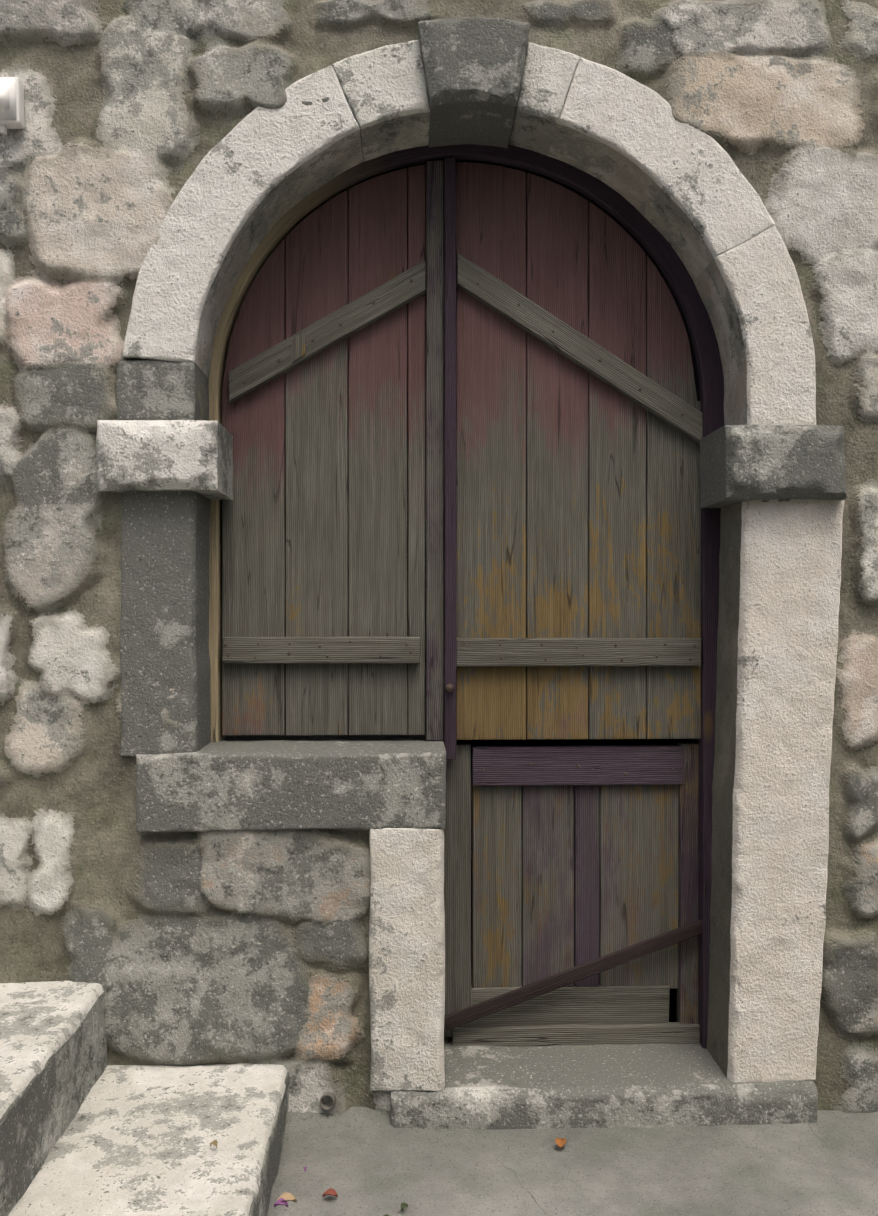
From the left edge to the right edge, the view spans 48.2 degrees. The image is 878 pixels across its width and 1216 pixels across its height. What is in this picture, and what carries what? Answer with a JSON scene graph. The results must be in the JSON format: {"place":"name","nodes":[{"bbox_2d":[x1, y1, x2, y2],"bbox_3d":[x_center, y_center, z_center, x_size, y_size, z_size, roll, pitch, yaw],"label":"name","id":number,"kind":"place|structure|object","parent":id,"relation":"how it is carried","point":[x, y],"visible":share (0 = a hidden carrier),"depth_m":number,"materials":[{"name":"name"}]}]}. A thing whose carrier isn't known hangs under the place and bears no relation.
{"place":"outdoors","nodes":[
{"label":"outdoors","id":0,"kind":"place"},
{"bbox_2d":[267,1107,877,1215],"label":"ground","id":1,"kind":"structure","parent":0,"point":[364,1161],"depth_m":2.05,"materials":[{"name":"grey concrete"}]},
{"bbox_2d":[0,981,289,1215],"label":"stone steps","id":2,"kind":"structure","parent":1,"relation":"on","point":[86,1129],"depth_m":1.92,"materials":[{"name":"grey stone"}]},
{"bbox_2d":[210,1140,217,1147],"bbox_3d":[-0.432,1.030,1.885,0.014,0.014,0.015,0,0,-23],"label":"flower petal","id":3,"kind":"object","parent":2,"relation":"on","point":[214,1142],"visible":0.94,"depth_m":1.89,"materials":[{"name":"beige plant"}]},
{"bbox_2d":[274,1198,287,1206],"bbox_3d":[-0.272,1.030,1.696,0.019,0.013,0.018,0,0,-42],"label":"flower petal","id":4,"kind":"object","parent":1,"relation":"on","point":[280,1201],"visible":1,"depth_m":1.70,"materials":[{"name":"purple plant"}]},
{"bbox_2d":[277,1192,296,1202],"bbox_3d":[-0.266,1.030,1.709,0.028,0.013,0.025,0,0,-45],"label":"flower petal","id":5,"kind":"object","parent":1,"relation":"on","point":[286,1196],"visible":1,"depth_m":1.71,"materials":[{"name":"beige plant"}]},
{"bbox_2d":[322,1188,337,1196],"bbox_3d":[-0.215,1.160,1.942,0.024,0.013,0.022,0,0,-40],"label":"flower petal","id":6,"kind":"object","parent":1,"relation":"on","point":[331,1191],"visible":0.94,"depth_m":1.95,"materials":[{"name":"plant"}]},
{"bbox_2d":[401,1203,407,1211],"bbox_3d":[-0.067,1.160,1.901,0.015,0.012,0.016,0,0,1],"label":"fallen leaf","id":7,"kind":"object","parent":1,"relation":"on","point":[403,1205],"visible":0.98,"depth_m":1.90,"materials":[{"name":"green plant"}]},
{"bbox_2d":[0,0,877,1113],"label":"rubble wall","id":8,"kind":"structure","parent":1,"relation":"on","point":[192,948],"depth_m":2.23,"materials":[{"name":"grey stone"}]},
{"bbox_2d":[0,77,24,134],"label":"switch box","id":9,"kind":"object","parent":8,"relation":"attached to","point":[11,102],"visible":1,"depth_m":2.18,"materials":[{"name":"white plastic"}]},
{"bbox_2d":[320,1092,336,1110],"bbox_3d":[-0.248,1.123,2.253,0.035,0.035,0.071,0,-8,8],"label":"drain pipe","id":10,"kind":"object","parent":8,"relation":"attached to","point":[332,1096],"visible":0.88,"depth_m":2.22,"materials":[{"name":"grey metal"}]},
{"bbox_2d":[249,178,690,1021],"bbox_3d":[0.095,-0.077,2.620,2.000,2.700,0.001,0,0,-2],"label":"door gap","id":11,"kind":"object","parent":1,"relation":"on","point":[593,742],"depth_m":2.62,"materials":[{"name":"black"}]},
{"bbox_2d":[96,17,846,1130],"bbox_3d":[0.084,-0.066,2.388,1.712,2.526,0.383,0,0,-2],"label":"door frame","id":12,"kind":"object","parent":1,"relation":"on","point":[164,451],"visible":0.98,"depth_m":2.25,"materials":[{"name":"grey stone"}]},
{"bbox_2d":[209,138,723,1048],"bbox_3d":[0.056,-0.040,2.463,1.348,2.304,0.111,0,0,-2],"label":"wood door","id":13,"kind":"structure","parent":12,"relation":"attached to","point":[557,512],"depth_m":2.44,"materials":[{"name":"brown wood"}]},
{"bbox_2d":[445,684,453,692],"bbox_3d":[0.027,0.197,2.397,0.022,0.022,0.025,0,0,-2],"label":"door knob","id":14,"kind":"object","parent":13,"relation":"attached to","point":[449,688],"depth_m":2.39,"materials":[{"name":"brown metal"}]},
{"bbox_2d":[224,279,695,775],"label":"nails","id":15,"kind":"object","parent":13,"relation":"attached to","point":[406,644],"depth_m":2.41,"materials":[{"name":"metal"}]},
{"bbox_2d":[555,1138,566,1149],"bbox_3d":[0.264,1.160,2.129,0.027,0.012,0.029,0,0,-30],"label":"flower petal","id":16,"kind":"object","parent":1,"relation":"on","point":[560,1142],"visible":0.96,"depth_m":2.13,"materials":[{"name":"orange plant"}]}
]}

